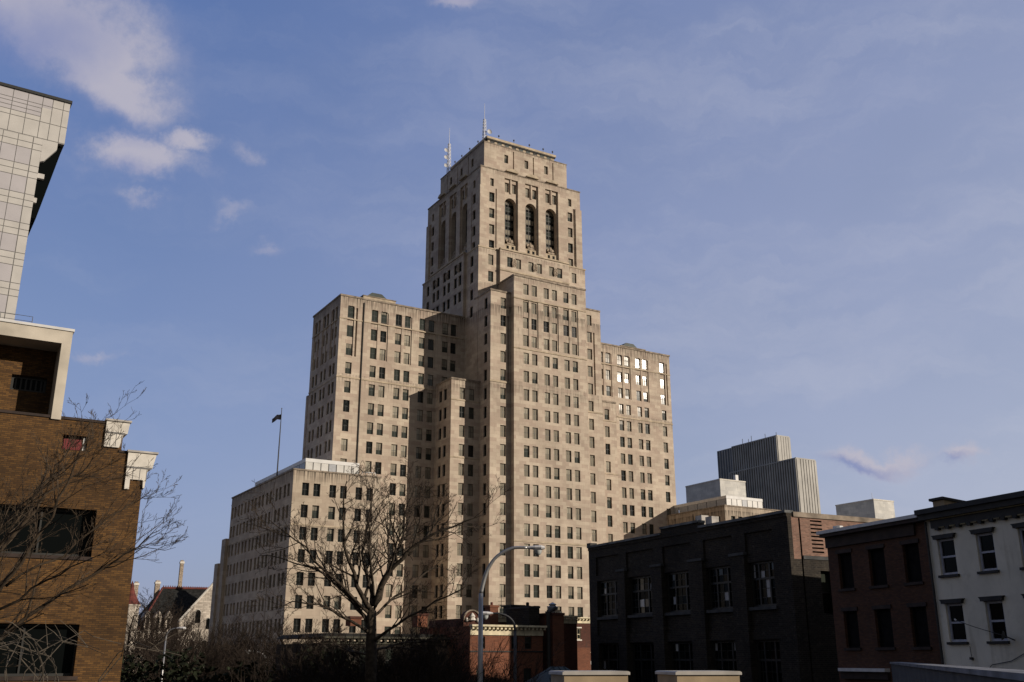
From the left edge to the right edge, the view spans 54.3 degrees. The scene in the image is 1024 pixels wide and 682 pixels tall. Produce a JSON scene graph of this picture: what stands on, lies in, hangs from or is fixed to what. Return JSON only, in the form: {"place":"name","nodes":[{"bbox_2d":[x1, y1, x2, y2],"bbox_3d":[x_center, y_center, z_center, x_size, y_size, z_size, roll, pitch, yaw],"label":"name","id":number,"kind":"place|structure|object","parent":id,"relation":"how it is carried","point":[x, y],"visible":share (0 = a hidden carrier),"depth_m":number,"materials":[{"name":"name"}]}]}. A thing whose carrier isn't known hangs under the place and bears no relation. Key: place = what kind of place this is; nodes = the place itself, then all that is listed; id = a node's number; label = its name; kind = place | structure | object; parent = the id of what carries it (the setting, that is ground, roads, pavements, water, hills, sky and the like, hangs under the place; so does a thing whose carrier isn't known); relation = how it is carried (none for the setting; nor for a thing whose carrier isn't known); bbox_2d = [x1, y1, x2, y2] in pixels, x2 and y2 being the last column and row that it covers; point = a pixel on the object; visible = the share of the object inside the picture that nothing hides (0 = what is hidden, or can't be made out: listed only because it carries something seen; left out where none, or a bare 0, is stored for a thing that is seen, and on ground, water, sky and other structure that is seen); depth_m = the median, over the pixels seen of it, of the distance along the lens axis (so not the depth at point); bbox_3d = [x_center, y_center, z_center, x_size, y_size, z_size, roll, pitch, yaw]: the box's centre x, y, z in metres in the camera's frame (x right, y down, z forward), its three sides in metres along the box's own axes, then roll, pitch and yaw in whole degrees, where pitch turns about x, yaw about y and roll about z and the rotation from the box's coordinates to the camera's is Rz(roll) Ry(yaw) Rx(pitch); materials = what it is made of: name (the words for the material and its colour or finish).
{"place":"outdoors","nodes":[
{"label":"outdoors","id":0,"kind":"place"},
{"bbox_2d":[0,82,72,319],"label":"panel tower","id":1,"kind":"structure","parent":0,"point":[33,127],"depth_m":147.08,"materials":[{"name":"white concrete"}]},
{"bbox_2d":[124,560,212,672],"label":"stone hall","id":2,"kind":"structure","parent":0,"point":[199,598],"depth_m":344.14,"materials":[{"name":"stone"}]},
{"bbox_2d":[208,135,779,667],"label":"office skyscraper","id":3,"kind":"structure","parent":0,"point":[484,365],"depth_m":199.70,"materials":[{"name":"stone"}]},
{"bbox_2d":[272,408,281,475],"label":"flagpole","id":4,"kind":"object","parent":3,"relation":"on","point":[276,417],"visible":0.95,"depth_m":181.53,"materials":[{"name":"metal"}]},
{"bbox_2d":[295,595,301,608],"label":"window","id":5,"kind":"structure","parent":3,"relation":"in","point":[297,605],"depth_m":159.76,"materials":[{"name":"black glass"}]},
{"bbox_2d":[302,483,308,495],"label":"window","id":6,"kind":"structure","parent":3,"relation":"in","point":[305,486],"depth_m":165.24,"materials":[{"name":"black glass"}]},
{"bbox_2d":[312,505,318,517],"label":"window","id":7,"kind":"structure","parent":3,"relation":"in","point":[314,508],"depth_m":165.12,"materials":[{"name":"grey glass"}]},
{"bbox_2d":[313,484,319,496],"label":"window","id":8,"kind":"structure","parent":3,"relation":"in","point":[316,489],"depth_m":166.17,"materials":[{"name":"black glass"}]},
{"bbox_2d":[327,529,332,541],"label":"window","id":9,"kind":"structure","parent":3,"relation":"in","point":[330,531],"depth_m":165.32,"materials":[{"name":"black glass"}]},
{"bbox_2d":[328,507,334,519],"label":"window","id":10,"kind":"structure","parent":3,"relation":"in","point":[331,509],"depth_m":166.41,"materials":[{"name":"grey glass"}]},
{"bbox_2d":[329,485,335,497],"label":"window","id":11,"kind":"structure","parent":3,"relation":"in","point":[332,490],"depth_m":167.55,"materials":[{"name":"black glass"}]},
{"bbox_2d":[341,439,346,450],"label":"window","id":12,"kind":"structure","parent":3,"relation":"in","point":[343,441],"depth_m":190.42,"materials":[{"name":"beige glass"}]},
{"bbox_2d":[342,419,347,431],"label":"window","id":13,"kind":"structure","parent":3,"relation":"in","point":[344,422],"depth_m":191.56,"materials":[{"name":"black glass"}]},
{"bbox_2d":[343,400,348,411],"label":"window","id":14,"kind":"structure","parent":3,"relation":"in","point":[345,402],"depth_m":192.71,"materials":[{"name":"black glass"}]},
{"bbox_2d":[344,381,349,392],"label":"window","id":15,"kind":"structure","parent":3,"relation":"in","point":[346,383],"depth_m":193.89,"materials":[{"name":"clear glass"}]},
{"bbox_2d":[366,442,371,453],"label":"window","id":16,"kind":"structure","parent":3,"relation":"in","point":[368,444],"depth_m":192.90,"materials":[{"name":"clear glass"}]},
{"bbox_2d":[423,545,428,557],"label":"window","id":17,"kind":"structure","parent":3,"relation":"in","point":[425,547],"depth_m":193.28,"materials":[{"name":"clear glass"}]},
{"bbox_2d":[444,129,450,171],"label":"antenna mast","id":18,"kind":"object","parent":3,"relation":"on","point":[447,165],"visible":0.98,"depth_m":240.22,"materials":[{"name":"metal"}]},
{"bbox_2d":[482,107,491,138],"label":"antenna mast","id":19,"kind":"object","parent":3,"relation":"on","point":[489,131],"visible":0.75,"depth_m":232.56,"materials":[{"name":"metal"}]},
{"bbox_2d":[505,200,513,243],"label":"window","id":20,"kind":"structure","parent":3,"relation":"in","point":[509,209],"depth_m":219.87,"materials":[{"name":"black glass"}]},
{"bbox_2d":[525,205,533,247],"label":"window","id":21,"kind":"structure","parent":3,"relation":"in","point":[529,213],"depth_m":222.41,"materials":[{"name":"black glass"}]},
{"bbox_2d":[545,211,553,252],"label":"window","id":22,"kind":"structure","parent":3,"relation":"in","point":[549,216],"depth_m":225.03,"materials":[{"name":"black glass"}]},
{"bbox_2d":[0,0,1023,612],"label":"sky","id":23,"kind":"structure","parent":0,"point":[812,208],"materials":[{"name":"blue"}]},
{"bbox_2d":[527,666,569,681],"bbox_3d":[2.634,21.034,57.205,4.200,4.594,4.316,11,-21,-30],"label":"car","id":24,"kind":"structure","parent":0,"point":[545,677],"depth_m":57.31,"materials":[{"name":"metal"}]},
{"bbox_2d":[549,670,629,681],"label":"concrete pier","id":25,"kind":"structure","parent":0,"point":[587,676],"depth_m":15.21,"materials":[{"name":"beige concrete"}]},
{"bbox_2d":[655,670,741,681],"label":"concrete pier","id":26,"kind":"structure","parent":0,"point":[695,676],"depth_m":15.22,"materials":[{"name":"beige concrete"}]},
{"bbox_2d":[685,475,745,502],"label":"marble block","id":27,"kind":"structure","parent":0,"point":[735,486],"depth_m":335.13,"materials":[{"name":"stone"}]},
{"bbox_2d":[587,510,883,681],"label":"brick warehouse","id":28,"kind":"structure","parent":0,"point":[749,598],"depth_m":65.43,"materials":[{"name":"brick"}]},
{"bbox_2d":[600,579,617,616],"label":"window","id":29,"kind":"structure","parent":28,"relation":"in","point":[608,589],"depth_m":77.58,"materials":[{"name":"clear glass"}]},
{"bbox_2d":[602,643,618,670],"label":"window","id":30,"kind":"structure","parent":28,"relation":"in","point":[610,661],"depth_m":76.24,"materials":[{"name":"black glass"}]},
{"bbox_2d":[630,575,651,614],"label":"window","id":31,"kind":"structure","parent":28,"relation":"in","point":[641,594],"depth_m":73.81,"materials":[{"name":"black glass"}]},
{"bbox_2d":[633,642,654,681],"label":"window","id":32,"kind":"structure","parent":28,"relation":"in","point":[643,653],"depth_m":72.35,"materials":[{"name":"black glass"}]},
{"bbox_2d":[667,571,689,612],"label":"window","id":33,"kind":"structure","parent":28,"relation":"in","point":[678,582],"depth_m":69.83,"materials":[{"name":"black glass"}]},
{"bbox_2d":[670,641,692,669],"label":"window","id":34,"kind":"structure","parent":28,"relation":"in","point":[681,652],"depth_m":68.54,"materials":[{"name":"black glass"}]},
{"bbox_2d":[708,566,732,609],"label":"window","id":35,"kind":"structure","parent":28,"relation":"in","point":[720,587],"depth_m":65.92,"materials":[{"name":"black glass"}]},
{"bbox_2d":[713,640,736,670],"bbox_3d":[13.934,20.906,64.152,0.153,3.155,2.865,9,-20,-26],"label":"window","id":36,"kind":"structure","parent":28,"relation":"in","point":[724,652],"depth_m":64.58,"materials":[{"name":"black glass"}]},
{"bbox_2d":[751,560,776,606],"bbox_3d":[15.805,15.126,62.136,0.152,2.755,2.435,9,-20,-26],"label":"window","id":37,"kind":"structure","parent":28,"relation":"in","point":[762,573],"depth_m":62.30,"materials":[{"name":"black glass"}]},
{"bbox_2d":[756,639,781,681],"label":"window","id":38,"kind":"structure","parent":28,"relation":"in","point":[768,651],"depth_m":60.91,"materials":[{"name":"black glass"}]},
{"bbox_2d":[821,571,832,613],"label":"window","id":39,"kind":"structure","parent":28,"relation":"in","point":[825,576],"depth_m":61.04,"materials":[{"name":"glass"}]},
{"bbox_2d":[717,435,820,513],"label":"agency tower","id":40,"kind":"structure","parent":0,"point":[772,472],"depth_m":443.21,"materials":[{"name":"concrete"}]},
{"bbox_2d":[835,498,894,518],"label":"marble block","id":41,"kind":"structure","parent":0,"point":[876,508],"depth_m":332.23,"materials":[{"name":"stone"}]},
{"label":"ground","id":42,"kind":"structure","parent":0,"visible":0},
{"bbox_2d":[0,312,158,681],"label":"brick building","id":43,"kind":"structure","parent":42,"relation":"on","point":[34,360],"depth_m":45.89,"materials":[{"name":"brick"}]},
{"bbox_2d":[10,375,46,392],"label":"window","id":44,"kind":"structure","parent":43,"relation":"in","point":[22,383],"depth_m":48.11,"materials":[{"name":"black glass"}]},
{"bbox_2d":[0,623,77,676],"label":"window","id":45,"kind":"structure","parent":43,"relation":"in","point":[63,657],"depth_m":44.27,"materials":[{"name":"black glass"}]},
{"bbox_2d":[0,505,94,556],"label":"window","id":46,"kind":"structure","parent":43,"relation":"in","point":[53,544],"depth_m":45.74,"materials":[{"name":"black glass"}]},
{"bbox_2d":[0,381,187,666],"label":"bare tree","id":47,"kind":"object","parent":42,"relation":"on","point":[37,502],"visible":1,"depth_m":20.72,"materials":[{"name":"brown plant"}]},
{"bbox_2d":[0,620,189,681],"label":"arching shrub","id":48,"kind":"object","parent":42,"relation":"on","point":[31,652],"visible":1,"depth_m":16.28,"materials":[{"name":"brown plant"}]},
{"bbox_2d":[125,601,162,677],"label":"slender tree","id":49,"kind":"object","parent":42,"relation":"on","point":[139,625],"visible":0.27,"depth_m":103.34,"materials":[{"name":"green plant"}]},
{"bbox_2d":[126,592,183,657],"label":"slender tree","id":50,"kind":"object","parent":42,"relation":"on","point":[157,632],"visible":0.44,"depth_m":113.58,"materials":[{"name":"plant"}]},
{"bbox_2d":[126,588,192,677],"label":"slender tree","id":51,"kind":"object","parent":42,"relation":"on","point":[168,621],"visible":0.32,"depth_m":134.58,"materials":[{"name":"plant"}]},
{"bbox_2d":[161,627,185,681],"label":"street lamp","id":52,"kind":"object","parent":42,"relation":"on","point":[181,628],"visible":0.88,"depth_m":76.67,"materials":[{"name":"metal"}]},
{"bbox_2d":[158,605,206,652],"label":"slender tree","id":53,"kind":"object","parent":42,"relation":"on","point":[194,616],"visible":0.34,"depth_m":126.46,"materials":[{"name":"plant"}]},
{"bbox_2d":[121,602,245,681],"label":"scrub bush","id":54,"kind":"object","parent":42,"relation":"on","point":[139,637],"visible":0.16,"depth_m":100.36,"materials":[{"name":"plant"}]},
{"bbox_2d":[162,602,204,646],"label":"slender tree","id":55,"kind":"object","parent":42,"relation":"on","point":[184,625],"visible":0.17,"depth_m":145.06,"materials":[{"name":"brown plant"}]},
{"bbox_2d":[122,615,252,681],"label":"scrub bush","id":56,"kind":"object","parent":42,"relation":"on","point":[165,663],"visible":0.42,"depth_m":79.27,"materials":[{"name":"plant"}]},
{"bbox_2d":[122,611,278,681],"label":"scrub bush","id":57,"kind":"object","parent":42,"relation":"on","point":[211,635],"visible":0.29,"depth_m":85.92,"materials":[{"name":"plant"}]},
{"bbox_2d":[123,623,287,679],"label":"scrub bush","id":58,"kind":"object","parent":42,"relation":"on","point":[201,649],"visible":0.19,"depth_m":88.45,"materials":[{"name":"plant"}]},
{"bbox_2d":[126,610,299,678],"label":"scrub bush","id":59,"kind":"object","parent":42,"relation":"on","point":[209,635],"visible":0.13,"depth_m":100.48,"materials":[{"name":"plant"}]},
{"bbox_2d":[202,630,239,666],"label":"slender tree","id":60,"kind":"object","parent":42,"relation":"on","point":[220,643],"visible":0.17,"depth_m":95.16,"materials":[{"name":"green plant"}]},
{"bbox_2d":[161,631,303,681],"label":"scrub bush","id":61,"kind":"object","parent":42,"relation":"on","point":[215,658],"visible":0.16,"depth_m":86.55,"materials":[{"name":"green plant"}]},
{"bbox_2d":[225,613,281,678],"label":"bushy tree","id":62,"kind":"object","parent":42,"relation":"on","point":[262,627],"visible":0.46,"depth_m":85.95,"materials":[{"name":"plant"}]},
{"bbox_2d":[244,616,291,675],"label":"slender tree","id":63,"kind":"object","parent":42,"relation":"on","point":[268,625],"visible":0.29,"depth_m":93.56,"materials":[{"name":"plant"}]},
{"bbox_2d":[225,626,328,681],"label":"scrub bush","id":64,"kind":"object","parent":42,"relation":"on","point":[287,641],"visible":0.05,"depth_m":72.03,"materials":[{"name":"green plant"}]},
{"bbox_2d":[120,644,434,681],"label":"evergreen hedge","id":65,"kind":"object","parent":42,"relation":"on","point":[171,673],"visible":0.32,"depth_m":66.79,"materials":[{"name":"green plant"}]},
{"bbox_2d":[249,600,308,680],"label":"bushy tree","id":66,"kind":"object","parent":42,"relation":"on","point":[278,634],"visible":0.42,"depth_m":79.96,"materials":[{"name":"plant"}]},
{"bbox_2d":[211,632,346,680],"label":"scrub bush","id":67,"kind":"object","parent":42,"relation":"on","point":[248,658],"visible":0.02,"depth_m":78.71,"materials":[{"name":"green plant"}]},
{"bbox_2d":[265,621,327,681],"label":"bushy tree","id":68,"kind":"object","parent":42,"relation":"on","point":[305,651],"visible":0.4,"depth_m":55.37,"materials":[{"name":"green plant"}]},
{"bbox_2d":[234,633,394,681],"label":"scrub bush","id":69,"kind":"object","parent":42,"relation":"on","point":[314,665],"visible":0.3,"depth_m":51.94,"materials":[{"name":"green plant"}]},
{"bbox_2d":[295,609,364,680],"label":"bushy tree","id":70,"kind":"object","parent":42,"relation":"on","point":[338,656],"visible":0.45,"depth_m":53.14,"materials":[{"name":"brown plant"}]},
{"bbox_2d":[216,617,452,681],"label":"scrub bush","id":71,"kind":"object","parent":42,"relation":"on","point":[312,677],"visible":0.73,"depth_m":48.96,"materials":[{"name":"green plant"}]},
{"bbox_2d":[231,455,510,681],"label":"bare tree","id":72,"kind":"object","parent":42,"relation":"on","point":[370,629],"visible":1,"depth_m":48.42,"materials":[{"name":"brown plant"}]},
{"bbox_2d":[274,609,478,681],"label":"mansard house","id":73,"kind":"structure","parent":42,"relation":"on","point":[474,615],"depth_m":64.32,"materials":[{"name":"brick"}]},
{"bbox_2d":[360,624,434,681],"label":"bushy tree","id":74,"kind":"object","parent":42,"relation":"on","point":[405,653],"visible":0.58,"depth_m":50.01,"materials":[{"name":"green plant"}]},
{"bbox_2d":[276,616,531,681],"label":"scrub bush","id":75,"kind":"object","parent":42,"relation":"on","point":[446,657],"visible":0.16,"depth_m":58.66,"materials":[{"name":"green plant"}]},
{"bbox_2d":[383,614,445,679],"bbox_3d":[-6.197,18.053,52.480,5.310,7.436,3.580,-3,-18,9],"label":"bushy tree","id":76,"kind":"object","parent":42,"relation":"on","point":[411,651],"visible":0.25,"depth_m":52.81,"materials":[{"name":"plant"}]},
{"bbox_2d":[292,624,540,681],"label":"scrub bush","id":77,"kind":"object","parent":42,"relation":"on","point":[495,677],"visible":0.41,"depth_m":51.35,"materials":[{"name":"green plant"}]},
{"bbox_2d":[327,623,511,681],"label":"scrub bush","id":78,"kind":"object","parent":42,"relation":"on","point":[429,665],"visible":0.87,"depth_m":47.22,"materials":[{"name":"green plant"}]},
{"bbox_2d":[399,607,471,681],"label":"bushy tree","id":79,"kind":"object","parent":42,"relation":"on","point":[421,643],"visible":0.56,"depth_m":51.28,"materials":[{"name":"plant"}]},
{"bbox_2d":[429,595,580,669],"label":"townhouse","id":80,"kind":"structure","parent":42,"relation":"on","point":[570,645],"depth_m":76.06,"materials":[{"name":"red brick"}]},
{"bbox_2d":[506,602,564,670],"bbox_3d":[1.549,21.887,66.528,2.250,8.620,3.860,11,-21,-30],"label":"building","id":81,"kind":"structure","parent":42,"relation":"on","point":[553,622],"depth_m":66.24,"materials":[{"name":"red brick"}]},
{"bbox_2d":[545,610,590,660],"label":"side townhouse","id":82,"kind":"structure","parent":42,"relation":"on","point":[583,633],"depth_m":104.09,"materials":[{"name":"red brick"}]},
{"bbox_2d":[577,648,590,669],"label":"brick annex","id":83,"kind":"object","parent":42,"relation":"on","point":[583,657],"visible":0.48,"depth_m":96.26,"materials":[{"name":"red brick"}]},
{"bbox_2d":[816,514,941,681],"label":"brown rowhouse","id":84,"kind":"structure","parent":42,"relation":"on","point":[882,597],"depth_m":52.32,"materials":[{"name":"brick"}]},
{"bbox_2d":[840,553,853,588],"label":"window","id":85,"kind":"structure","parent":84,"relation":"in","point":[846,560],"depth_m":55.32,"materials":[{"name":"black glass"}]},
{"bbox_2d":[846,611,860,647],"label":"window","id":86,"kind":"structure","parent":84,"relation":"in","point":[851,616],"depth_m":54.37,"materials":[{"name":"black glass"}]},
{"bbox_2d":[870,548,887,585],"bbox_3d":[19.541,11.985,52.898,0.080,1.900,1.230,7,-19,-20],"label":"window","id":87,"kind":"structure","parent":84,"relation":"in","point":[877,555],"depth_m":53.05,"materials":[{"name":"black glass"}]},
{"bbox_2d":[877,609,893,646],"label":"window","id":88,"kind":"structure","parent":84,"relation":"in","point":[883,615],"depth_m":52.10,"materials":[{"name":"black glass"}]},
{"bbox_2d":[905,543,921,581],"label":"window","id":89,"kind":"structure","parent":84,"relation":"in","point":[912,550],"depth_m":50.75,"materials":[{"name":"black glass"}]},
{"bbox_2d":[912,606,930,646],"bbox_3d":[20.461,14.219,49.671,0.080,1.910,1.130,7,-19,-20],"label":"window","id":90,"kind":"structure","parent":84,"relation":"in","point":[919,613],"depth_m":49.80,"materials":[{"name":"black glass"}]},
{"bbox_2d":[890,662,1023,681],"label":"parapet wall","id":91,"kind":"structure","parent":42,"relation":"on","point":[910,672],"depth_m":16.52,"materials":[{"name":"concrete"}]},
{"bbox_2d":[914,490,1023,669],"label":"white rowhouse","id":92,"kind":"structure","parent":42,"relation":"on","point":[975,548],"depth_m":46.42,"materials":[{"name":"paint"}]},
{"bbox_2d":[939,538,957,574],"bbox_3d":[21.235,10.460,48.415,0.090,1.720,1.080,7,-19,-20],"label":"window","id":93,"kind":"structure","parent":92,"relation":"in","point":[947,548],"depth_m":48.52,"materials":[{"name":"black glass"}]},
{"bbox_2d":[947,603,966,641],"bbox_3d":[21.235,13.396,47.481,0.090,1.760,1.080,7,-19,-20],"label":"window","id":94,"kind":"structure","parent":92,"relation":"in","point":[957,629],"depth_m":47.57,"materials":[{"name":"black glass"}]},
{"bbox_2d":[954,619,1014,640],"bbox_3d":[21.160,12.979,44.922,2.521,1.013,0.642,-15,-23,39],"label":"satellite dish","id":95,"kind":"object","parent":92,"relation":"attached to","point":[1003,636],"visible":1,"depth_m":44.22,"materials":[{"name":"metal"}]},
{"bbox_2d":[977,532,997,570],"bbox_3d":[22.100,9.777,46.267,0.090,1.720,1.020,7,-19,-20],"label":"window","id":96,"kind":"structure","parent":92,"relation":"in","point":[985,541],"depth_m":46.36,"materials":[{"name":"black glass"}]},
{"bbox_2d":[986,600,1007,640],"bbox_3d":[22.100,12.712,45.333,0.090,1.760,1.020,7,-19,-20],"label":"window","id":97,"kind":"structure","parent":92,"relation":"in","point":[995,610],"depth_m":45.44,"materials":[{"name":"black glass"}]},
{"bbox_2d":[1019,528,1023,558],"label":"window","id":98,"kind":"structure","parent":92,"relation":"in","point":[1021,530],"depth_m":44.59,"materials":[{"name":"black glass"}]},
{"label":"road","id":99,"kind":"structure","parent":0,"visible":0},
{"bbox_2d":[216,614,270,666],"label":"slender tree","id":100,"kind":"object","parent":99,"relation":"on","point":[247,636],"visible":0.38,"depth_m":99.09,"materials":[{"name":"plant"}]},
{"bbox_2d":[299,601,348,642],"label":"bushy tree","id":101,"kind":"object","parent":99,"relation":"on","point":[342,624],"visible":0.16,"depth_m":73.17,"materials":[{"name":"brown plant"}]},
{"bbox_2d":[336,627,566,681],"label":"scrub bush","id":102,"kind":"object","parent":99,"relation":"on","point":[444,669],"visible":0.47,"depth_m":50.29,"materials":[{"name":"green plant"}]},
{"bbox_2d":[427,641,491,681],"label":"bushy tree","id":103,"kind":"object","parent":99,"relation":"on","point":[464,667],"visible":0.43,"depth_m":52.63,"materials":[{"name":"green plant"}]},
{"bbox_2d":[420,602,546,681],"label":"red townhouse","id":104,"kind":"structure","parent":99,"relation":"on","point":[493,631],"depth_m":64.19,"materials":[{"name":"brick"}]},
{"bbox_2d":[524,668,530,681],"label":"window","id":105,"kind":"structure","parent":104,"relation":"in","point":[528,675],"depth_m":64.47,"materials":[{"name":"black glass"}]},
{"bbox_2d":[483,611,516,681],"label":"street lamp","id":106,"kind":"object","parent":99,"relation":"on","point":[485,614],"visible":0.9,"depth_m":57.64,"materials":[{"name":"metal"}]},
{"bbox_2d":[478,545,544,681],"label":"street lamp","id":107,"kind":"object","parent":99,"relation":"on","point":[537,549],"visible":1,"depth_m":46.44,"materials":[{"name":"metal"}]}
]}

